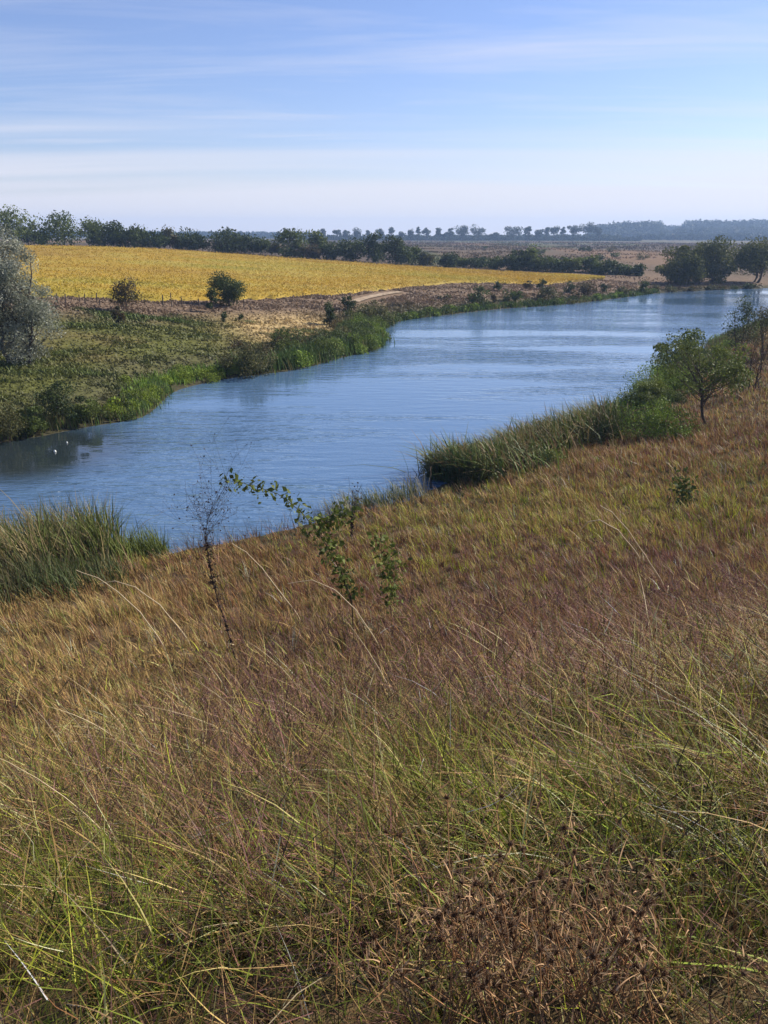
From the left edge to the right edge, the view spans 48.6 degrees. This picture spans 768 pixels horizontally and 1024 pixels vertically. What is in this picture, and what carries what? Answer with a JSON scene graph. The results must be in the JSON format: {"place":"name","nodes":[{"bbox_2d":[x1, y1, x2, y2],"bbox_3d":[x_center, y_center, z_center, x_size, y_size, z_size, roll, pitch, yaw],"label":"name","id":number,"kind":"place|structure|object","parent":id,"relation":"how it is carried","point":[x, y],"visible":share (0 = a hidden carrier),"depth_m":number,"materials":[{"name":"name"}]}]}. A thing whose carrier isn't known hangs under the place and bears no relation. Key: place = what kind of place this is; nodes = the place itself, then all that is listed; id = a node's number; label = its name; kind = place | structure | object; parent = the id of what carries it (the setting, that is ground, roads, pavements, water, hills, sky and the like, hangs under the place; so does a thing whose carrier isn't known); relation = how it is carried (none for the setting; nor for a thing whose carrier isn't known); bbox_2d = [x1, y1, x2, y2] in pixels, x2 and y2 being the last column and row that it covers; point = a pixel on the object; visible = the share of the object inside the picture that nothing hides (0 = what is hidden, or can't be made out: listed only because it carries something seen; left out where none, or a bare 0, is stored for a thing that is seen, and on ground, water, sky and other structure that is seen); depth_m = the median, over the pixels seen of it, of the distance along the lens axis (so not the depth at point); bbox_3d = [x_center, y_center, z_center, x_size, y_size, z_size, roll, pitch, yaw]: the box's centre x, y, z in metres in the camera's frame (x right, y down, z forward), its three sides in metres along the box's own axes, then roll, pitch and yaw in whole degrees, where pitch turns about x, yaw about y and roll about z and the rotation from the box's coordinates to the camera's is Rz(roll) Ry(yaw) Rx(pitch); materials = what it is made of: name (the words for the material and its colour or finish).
{"place":"outdoors","nodes":[
{"label":"outdoors","id":0,"kind":"place"},
{"bbox_2d":[1,244,604,301],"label":"field","id":1,"kind":"structure","parent":0,"point":[203,298],"depth_m":136.13,"materials":[{"name":"yellow plant"}]},
{"bbox_2d":[352,291,399,301],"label":"path","id":2,"kind":"structure","parent":0,"point":[367,297],"depth_m":112.18,"materials":[{"name":"soil"}]},
{"bbox_2d":[0,570,766,919],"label":"bleached grass","id":3,"kind":"structure","parent":0,"point":[250,730],"depth_m":7.54,"materials":[{"name":"beige plant"}]},
{"bbox_2d":[0,326,767,1023],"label":"hillside grass","id":4,"kind":"structure","parent":0,"point":[30,834],"depth_m":5.16,"materials":[{"name":"plant"}]},
{"bbox_2d":[0,288,767,557],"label":"water","id":5,"kind":"structure","parent":0,"point":[306,431],"depth_m":48.90,"materials":[{"name":"blue liquid"}]},
{"bbox_2d":[0,235,767,1023],"bbox_3d":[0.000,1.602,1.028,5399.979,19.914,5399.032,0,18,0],"label":"ground","id":6,"kind":"structure","parent":0,"point":[650,279],"depth_m":17.74,"materials":[{"name":"soil"}]},
{"bbox_2d":[0,401,28,441],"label":"waterside bush","id":7,"kind":"object","parent":6,"relation":"on","point":[12,428],"visible":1,"depth_m":42.23,"materials":[{"name":"green plant"}]},
{"bbox_2d":[0,204,42,242],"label":"hedge tree","id":8,"kind":"object","parent":6,"relation":"on","point":[9,218],"visible":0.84,"depth_m":199.00,"materials":[{"name":"green plant"}]},
{"bbox_2d":[10,223,38,244],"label":"hedge tree","id":9,"kind":"object","parent":6,"relation":"on","point":[28,238],"visible":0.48,"depth_m":211.61,"materials":[{"name":"green plant"}]},
{"bbox_2d":[17,405,48,434],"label":"waterside bush","id":10,"kind":"object","parent":6,"relation":"on","point":[33,425],"visible":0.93,"depth_m":43.60,"materials":[{"name":"green plant"}]},
{"bbox_2d":[0,224,66,365],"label":"silver tree","id":11,"kind":"object","parent":6,"relation":"on","point":[14,290],"visible":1,"depth_m":54.78,"materials":[{"name":"green plant"}]},
{"bbox_2d":[26,378,85,424],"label":"waterside bush","id":12,"kind":"object","parent":6,"relation":"on","point":[50,396],"visible":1,"depth_m":45.03,"materials":[{"name":"green plant"}]},
{"bbox_2d":[20,210,99,245],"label":"hedge tree","id":13,"kind":"object","parent":6,"relation":"on","point":[56,224],"visible":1,"depth_m":196.86,"materials":[{"name":"green plant"}]},
{"bbox_2d":[0,489,176,615],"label":"reeds","id":14,"kind":"object","parent":6,"relation":"on","point":[44,552],"visible":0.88,"depth_m":25.05,"materials":[{"name":"green plant"}]},
{"bbox_2d":[77,219,106,244],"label":"hedge tree","id":15,"kind":"object","parent":6,"relation":"on","point":[86,229],"visible":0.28,"depth_m":206.83,"materials":[{"name":"green plant"}]},
{"bbox_2d":[74,396,110,420],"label":"waterside bush","id":16,"kind":"object","parent":6,"relation":"on","point":[94,408],"visible":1,"depth_m":45.91,"materials":[{"name":"green plant"}]},
{"bbox_2d":[86,219,121,246],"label":"hedge tree","id":17,"kind":"object","parent":6,"relation":"on","point":[93,231],"visible":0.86,"depth_m":198.10,"materials":[{"name":"green plant"}]},
{"bbox_2d":[98,220,130,247],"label":"hedge tree","id":18,"kind":"object","parent":6,"relation":"on","point":[115,227],"visible":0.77,"depth_m":197.42,"materials":[{"name":"green plant"}]},
{"bbox_2d":[110,306,126,324],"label":"dark shrub","id":19,"kind":"object","parent":6,"relation":"on","point":[114,313],"visible":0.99,"depth_m":71.08,"materials":[{"name":"green plant"}]},
{"bbox_2d":[76,570,166,655],"bbox_3d":[-4.980,1.949,16.188,1.667,1.746,0.029,2,18,6],"label":"dry stalk","id":20,"kind":"object","parent":6,"relation":"on","point":[131,604],"visible":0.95,"depth_m":16.09,"materials":[{"name":"beige plant"}]},
{"bbox_2d":[107,277,146,310],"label":"tree","id":21,"kind":"object","parent":6,"relation":"on","point":[122,289],"visible":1,"depth_m":77.78,"materials":[{"name":"green plant"}]},
{"bbox_2d":[113,223,154,247],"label":"hedge tree","id":22,"kind":"object","parent":6,"relation":"on","point":[134,235],"visible":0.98,"depth_m":196.01,"materials":[{"name":"green plant"}]},
{"bbox_2d":[100,581,192,650],"bbox_3d":[-4.605,2.025,16.479,1.757,1.453,0.037,2,18,6],"label":"dry stalk","id":23,"kind":"object","parent":6,"relation":"on","point":[158,604],"visible":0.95,"depth_m":16.36,"materials":[{"name":"beige plant"}]},
{"bbox_2d":[140,228,170,248],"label":"hedge tree","id":24,"kind":"object","parent":6,"relation":"on","point":[159,240],"visible":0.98,"depth_m":197.27,"materials":[{"name":"green plant"}]},
{"bbox_2d":[0,230,319,238],"bbox_3d":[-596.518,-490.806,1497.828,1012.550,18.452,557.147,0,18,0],"label":"hill wood","id":25,"kind":"object","parent":6,"relation":"on","point":[263,234],"visible":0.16,"depth_m":1475.05,"materials":[{"name":"green plant"}]},
{"bbox_2d":[159,224,174,247],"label":"hedge tree","id":26,"kind":"object","parent":6,"relation":"on","point":[168,232],"visible":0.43,"depth_m":212.94,"materials":[{"name":"green plant"}]},
{"bbox_2d":[171,226,210,250],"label":"hedge tree","id":27,"kind":"object","parent":6,"relation":"on","point":[194,238],"visible":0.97,"depth_m":198.05,"materials":[{"name":"green plant"}]},
{"bbox_2d":[153,418,259,664],"bbox_3d":[-2.902,0.620,14.427,1.228,4.446,2.099,10,21,28],"label":"dead weed","id":28,"kind":"object","parent":6,"relation":"on","point":[207,545],"visible":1,"depth_m":14.38,"materials":[{"name":"brown plant"}]},
{"bbox_2d":[205,287,218,311],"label":"thin tree","id":29,"kind":"object","parent":6,"relation":"on","point":[210,293],"visible":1,"depth_m":83.87,"materials":[{"name":"green plant"}]},
{"bbox_2d":[205,226,244,252],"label":"hedge tree","id":30,"kind":"object","parent":6,"relation":"on","point":[230,242],"visible":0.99,"depth_m":198.63,"materials":[{"name":"green plant"}]},
{"bbox_2d":[206,271,246,305],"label":"round tree","id":31,"kind":"object","parent":6,"relation":"on","point":[231,291],"visible":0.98,"depth_m":88.90,"materials":[{"name":"green plant"}]},
{"bbox_2d":[215,341,277,378],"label":"waterside bush","id":32,"kind":"object","parent":6,"relation":"on","point":[243,358],"visible":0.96,"depth_m":61.54,"materials":[{"name":"green plant"}]},
{"bbox_2d":[236,232,262,252],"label":"hedge bush","id":33,"kind":"object","parent":6,"relation":"on","point":[246,238],"visible":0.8,"depth_m":202.34,"materials":[{"name":"green plant"}]},
{"bbox_2d":[248,237,274,254],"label":"hedge bush","id":34,"kind":"object","parent":6,"relation":"on","point":[261,245],"visible":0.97,"depth_m":201.56,"materials":[{"name":"green plant"}]},
{"bbox_2d":[232,543,299,619],"bbox_3d":[-2.422,1.524,17.671,1.437,1.807,0.035,2,18,7],"label":"dry stalk","id":35,"kind":"object","parent":6,"relation":"on","point":[271,581],"visible":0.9,"depth_m":17.62,"materials":[{"name":"beige plant"}]},
{"bbox_2d":[268,242,282,253],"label":"hedge bush","id":36,"kind":"object","parent":6,"relation":"on","point":[274,247],"visible":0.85,"depth_m":201.52,"materials":[{"name":"green plant"}]},
{"bbox_2d":[267,326,313,344],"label":"bank bush","id":37,"kind":"object","parent":6,"relation":"on","point":[282,332],"visible":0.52,"depth_m":71.13,"materials":[{"name":"green plant"}]},
{"bbox_2d":[272,228,309,257],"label":"hedge tree","id":38,"kind":"object","parent":6,"relation":"on","point":[290,237],"visible":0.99,"depth_m":197.65,"materials":[{"name":"green plant"}]},
{"bbox_2d":[219,468,363,644],"bbox_3d":[-1.626,0.861,15.231,2.611,3.256,0.640,3,18,8],"label":"young sapling","id":39,"kind":"object","parent":6,"relation":"on","point":[339,558],"visible":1,"depth_m":14.96,"materials":[{"name":"green plant"}]},
{"bbox_2d":[303,243,322,259],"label":"hedge bush","id":40,"kind":"object","parent":6,"relation":"on","point":[313,252],"visible":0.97,"depth_m":197.17,"materials":[{"name":"green plant"}]},
{"bbox_2d":[306,229,327,247],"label":"hedge tree","id":41,"kind":"object","parent":6,"relation":"on","point":[317,239],"visible":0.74,"depth_m":210.94,"materials":[{"name":"green plant"}]},
{"bbox_2d":[322,301,336,324],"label":"thin tree","id":42,"kind":"object","parent":6,"relation":"on","point":[329,310],"visible":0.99,"depth_m":84.93,"materials":[{"name":"green plant"}]},
{"bbox_2d":[0,289,659,440],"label":"bank reeds","id":43,"kind":"object","parent":6,"relation":"on","point":[57,423],"visible":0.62,"depth_m":64.11,"materials":[{"name":"green plant"}]},
{"bbox_2d":[317,241,346,259],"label":"hedge bush","id":44,"kind":"object","parent":6,"relation":"on","point":[328,253],"visible":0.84,"depth_m":198.65,"materials":[{"name":"green plant"}]},
{"bbox_2d":[288,580,381,653],"bbox_3d":[-0.819,1.780,14.304,1.593,1.345,0.025,2,18,7],"label":"dry stalk","id":45,"kind":"object","parent":6,"relation":"on","point":[347,602],"visible":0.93,"depth_m":14.19,"materials":[{"name":"beige plant"}]},
{"bbox_2d":[333,476,361,539],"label":"dead weed","id":46,"kind":"object","parent":6,"relation":"on","point":[351,518],"visible":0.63,"depth_m":27.02,"materials":[{"name":"brown plant"}]},
{"bbox_2d":[340,295,356,310],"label":"dark shrub","id":47,"kind":"object","parent":6,"relation":"on","point":[348,303],"visible":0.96,"depth_m":94.62,"materials":[{"name":"green plant"}]},
{"bbox_2d":[330,236,369,261],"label":"hedge bush","id":48,"kind":"object","parent":6,"relation":"on","point":[351,249],"visible":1,"depth_m":196.81,"materials":[{"name":"green plant"}]},
{"bbox_2d":[351,300,392,321],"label":"bank bush","id":49,"kind":"object","parent":6,"relation":"on","point":[373,310],"visible":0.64,"depth_m":92.09,"materials":[{"name":"green plant"}]},
{"bbox_2d":[358,230,386,262],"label":"hedge tree","id":50,"kind":"object","parent":6,"relation":"on","point":[373,244],"visible":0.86,"depth_m":198.44,"materials":[{"name":"green plant"}]},
{"bbox_2d":[0,279,758,435],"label":"bank grass","id":51,"kind":"structure","parent":6,"relation":"on","point":[392,301],"depth_m":74.85,"materials":[{"name":"green plant"}]},
{"bbox_2d":[0,282,762,437],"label":"bank scrub","id":52,"kind":"object","parent":6,"relation":"on","point":[352,325],"visible":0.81,"depth_m":69.89,"materials":[{"name":"green plant"}]},
{"bbox_2d":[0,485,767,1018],"bbox_3d":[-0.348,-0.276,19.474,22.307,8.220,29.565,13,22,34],"label":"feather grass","id":53,"kind":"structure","parent":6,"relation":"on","point":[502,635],"depth_m":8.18,"materials":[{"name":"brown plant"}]},
{"bbox_2d":[367,532,412,624],"bbox_3d":[0.104,1.367,15.448,0.843,2.082,0.608,0,18,0],"label":"green forb","id":54,"kind":"object","parent":6,"relation":"on","point":[389,587],"visible":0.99,"depth_m":15.34,"materials":[{"name":"green plant"}]},
{"bbox_2d":[379,234,408,264],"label":"hedge bush","id":55,"kind":"object","parent":6,"relation":"on","point":[392,244],"visible":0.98,"depth_m":194.10,"materials":[{"name":"green plant"}]},
{"bbox_2d":[394,245,421,264],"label":"hedge bush","id":56,"kind":"object","parent":6,"relation":"on","point":[413,256],"visible":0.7,"depth_m":196.44,"materials":[{"name":"green plant"}]},
{"bbox_2d":[412,251,435,265],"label":"hedge bush","id":57,"kind":"object","parent":6,"relation":"on","point":[424,259],"visible":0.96,"depth_m":197.53,"materials":[{"name":"green plant"}]},
{"bbox_2d":[431,251,460,267],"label":"hedge bush","id":58,"kind":"object","parent":6,"relation":"on","point":[450,260],"visible":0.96,"depth_m":193.10,"materials":[{"name":"green plant"}]},
{"bbox_2d":[331,777,564,1023],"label":"dried thistle","id":59,"kind":"object","parent":6,"relation":"on","point":[482,918],"visible":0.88,"depth_m":2.14,"materials":[{"name":"brown plant"}]},
{"bbox_2d":[150,319,766,552],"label":"reeds","id":60,"kind":"object","parent":6,"relation":"on","point":[543,435],"visible":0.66,"depth_m":36.95,"materials":[{"name":"green plant"}]},
{"bbox_2d":[454,225,469,237],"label":"tree","id":61,"kind":"object","parent":6,"relation":"on","point":[460,232],"visible":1,"depth_m":855.60,"materials":[{"name":"green plant"}]},
{"bbox_2d":[298,233,642,240],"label":"wood","id":62,"kind":"object","parent":6,"relation":"on","point":[577,237],"visible":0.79,"depth_m":928.50,"materials":[{"name":"green plant"}]},
{"bbox_2d":[468,255,487,267],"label":"hedge bush","id":63,"kind":"object","parent":6,"relation":"on","point":[476,262],"visible":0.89,"depth_m":193.31,"materials":[{"name":"green plant"}]},
{"bbox_2d":[470,224,485,236],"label":"tree","id":64,"kind":"object","parent":6,"relation":"on","point":[477,231],"visible":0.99,"depth_m":887.06,"materials":[{"name":"green plant"}]},
{"bbox_2d":[465,285,490,304],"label":"bank bush","id":65,"kind":"object","parent":6,"relation":"on","point":[478,294],"visible":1,"depth_m":115.89,"materials":[{"name":"green plant"}]},
{"bbox_2d":[483,256,509,269],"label":"hedge bush","id":66,"kind":"object","parent":6,"relation":"on","point":[496,262],"visible":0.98,"depth_m":188.19,"materials":[{"name":"green plant"}]},
{"bbox_2d":[393,803,612,1023],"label":"dried thistle","id":67,"kind":"object","parent":6,"relation":"on","point":[474,894],"visible":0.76,"depth_m":2.23,"materials":[{"name":"brown plant"}]},
{"bbox_2d":[502,289,522,301],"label":"bank bush","id":68,"kind":"object","parent":6,"relation":"on","point":[514,296],"visible":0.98,"depth_m":120.21,"materials":[{"name":"green plant"}]},
{"bbox_2d":[503,226,524,238],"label":"tree","id":69,"kind":"object","parent":6,"relation":"on","point":[514,230],"visible":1,"depth_m":871.59,"materials":[{"name":"green plant"}]},
{"bbox_2d":[503,254,525,270],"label":"hedge bush","id":70,"kind":"object","parent":6,"relation":"on","point":[515,262],"visible":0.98,"depth_m":186.32,"materials":[{"name":"green plant"}]},
{"bbox_2d":[519,243,541,270],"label":"hedge bush","id":71,"kind":"object","parent":6,"relation":"on","point":[532,253],"visible":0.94,"depth_m":186.58,"materials":[{"name":"green plant"}]},
{"bbox_2d":[519,253,547,270],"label":"hedge bush","id":72,"kind":"object","parent":6,"relation":"on","point":[538,267],"visible":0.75,"depth_m":187.22,"materials":[{"name":"green plant"}]},
{"bbox_2d":[375,831,708,1023],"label":"dried thistle","id":73,"kind":"object","parent":6,"relation":"on","point":[540,949],"visible":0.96,"depth_m":2.06,"materials":[{"name":"brown plant"}]},
{"bbox_2d":[536,286,563,299],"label":"bank bush","id":74,"kind":"object","parent":6,"relation":"on","point":[549,291],"visible":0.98,"depth_m":123.84,"materials":[{"name":"green plant"}]},
{"bbox_2d":[540,255,568,271],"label":"hedge bush","id":75,"kind":"object","parent":6,"relation":"on","point":[551,263],"visible":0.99,"depth_m":184.80,"materials":[{"name":"green plant"}]},
{"bbox_2d":[441,799,690,1023],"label":"dried thistle","id":76,"kind":"object","parent":6,"relation":"on","point":[645,902],"visible":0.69,"depth_m":2.25,"materials":[{"name":"brown plant"}]},
{"bbox_2d":[556,256,583,271],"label":"hedge bush","id":77,"kind":"object","parent":6,"relation":"on","point":[571,263],"visible":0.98,"depth_m":183.97,"materials":[{"name":"green plant"}]},
{"bbox_2d":[576,281,596,295],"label":"bank bush","id":78,"kind":"object","parent":6,"relation":"on","point":[588,290],"visible":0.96,"depth_m":132.70,"materials":[{"name":"green plant"}]},
{"bbox_2d":[580,222,595,234],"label":"tree","id":79,"kind":"object","parent":6,"relation":"on","point":[590,228],"visible":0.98,"depth_m":873.80,"materials":[{"name":"green plant"}]},
{"bbox_2d":[579,254,601,271],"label":"hedge bush","id":80,"kind":"object","parent":6,"relation":"on","point":[587,261],"visible":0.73,"depth_m":184.91,"materials":[{"name":"green plant"}]},
{"bbox_2d":[418,319,767,485],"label":"scrub","id":81,"kind":"object","parent":6,"relation":"on","point":[676,397],"visible":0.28,"depth_m":39.56,"materials":[{"name":"green plant"}]},
{"bbox_2d":[586,259,607,273],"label":"hedge bush","id":82,"kind":"object","parent":6,"relation":"on","point":[595,268],"visible":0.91,"depth_m":182.29,"materials":[{"name":"green plant"}]},
{"bbox_2d":[599,258,627,274],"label":"hedge bush","id":83,"kind":"object","parent":6,"relation":"on","point":[613,267],"visible":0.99,"depth_m":180.56,"materials":[{"name":"green plant"}]},
{"bbox_2d":[600,505,664,589],"bbox_3d":[4.881,0.767,16.621,1.433,1.838,0.040,2,18,7],"label":"dry stalk","id":84,"kind":"object","parent":6,"relation":"on","point":[637,545],"visible":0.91,"depth_m":16.57,"materials":[{"name":"beige plant"}]},
{"bbox_2d":[631,263,647,275],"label":"hedge bush","id":85,"kind":"object","parent":6,"relation":"on","point":[636,270],"visible":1,"depth_m":180.40,"materials":[{"name":"green plant"}]},
{"bbox_2d":[614,376,673,412],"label":"shore bush","id":86,"kind":"object","parent":6,"relation":"on","point":[651,388],"visible":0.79,"depth_m":47.54,"materials":[{"name":"green plant"}]},
{"bbox_2d":[527,865,767,1023],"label":"dried thistle","id":87,"kind":"object","parent":6,"relation":"on","point":[645,977],"visible":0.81,"depth_m":2.12,"materials":[{"name":"brown plant"}]},
{"bbox_2d":[605,399,705,441],"bbox_3d":[12.714,-4.355,40.053,4.638,2.280,3.677,7,20,21],"label":"shore bush","id":88,"kind":"object","parent":6,"relation":"on","point":[654,422],"visible":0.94,"depth_m":39.62,"materials":[{"name":"green plant"}]},
{"bbox_2d":[622,352,703,398],"bbox_3d":[17.213,-8.419,52.688,6.477,3.114,4.591,-14,23,-37],"label":"shore bush","id":89,"kind":"object","parent":6,"relation":"on","point":[671,383],"visible":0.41,"depth_m":52.84,"materials":[{"name":"green plant"}]},
{"bbox_2d":[584,218,767,240],"bbox_3d":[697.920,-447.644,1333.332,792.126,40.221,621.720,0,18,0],"label":"ridge wood","id":90,"kind":"object","parent":6,"relation":"on","point":[707,229],"visible":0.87,"depth_m":1258.65,"materials":[{"name":"green plant"}]},
{"bbox_2d":[654,244,709,285],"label":"willow tree","id":91,"kind":"object","parent":6,"relation":"on","point":[676,270],"visible":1,"depth_m":162.35,"materials":[{"name":"green plant"}]},
{"bbox_2d":[665,466,699,507],"bbox_3d":[9.367,-0.756,26.645,1.107,1.444,0.819,0,18,0],"label":"green forb","id":92,"kind":"object","parent":6,"relation":"on","point":[679,485],"visible":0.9,"depth_m":26.58,"materials":[{"name":"green plant"}]},
{"bbox_2d":[650,328,755,423],"bbox_3d":[15.650,-6.662,42.653,5.279,4.999,6.341,0,18,0],"label":"leafy tree","id":93,"kind":"object","parent":6,"relation":"on","point":[720,367],"visible":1,"depth_m":41.98,"materials":[{"name":"green plant"}]},
{"bbox_2d":[682,234,737,284],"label":"willow tree","id":94,"kind":"object","parent":6,"relation":"on","point":[716,254],"visible":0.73,"depth_m":164.23,"materials":[{"name":"green plant"}]},
{"bbox_2d":[721,295,759,353],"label":"dark sapling","id":95,"kind":"object","parent":6,"relation":"on","point":[745,318],"visible":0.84,"depth_m":67.69,"materials":[{"name":"green plant"}]},
{"bbox_2d":[726,236,767,282],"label":"willow tree","id":96,"kind":"object","parent":6,"relation":"on","point":[752,257],"visible":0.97,"depth_m":166.48,"materials":[{"name":"green plant"}]},
{"bbox_2d":[726,325,767,392],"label":"bare shrub","id":97,"kind":"object","parent":6,"relation":"on","point":[758,358],"visible":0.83,"depth_m":49.60,"materials":[{"name":"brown plant"}]},
{"bbox_2d":[742,306,767,354],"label":"edge bush","id":98,"kind":"object","parent":6,"relation":"on","point":[763,321],"visible":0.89,"depth_m":62.70,"materials":[{"name":"green plant"}]},
{"bbox_2d":[0,0,767,235],"label":"sky","id":99,"kind":"structure","parent":0,"point":[200,115],"materials":[{"name":"blue"}]},
{"bbox_2d":[236,240,767,285],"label":"steppe grass","id":100,"kind":"structure","parent":0,"point":[514,246],"depth_m":393.99,"materials":[{"name":"plant"}]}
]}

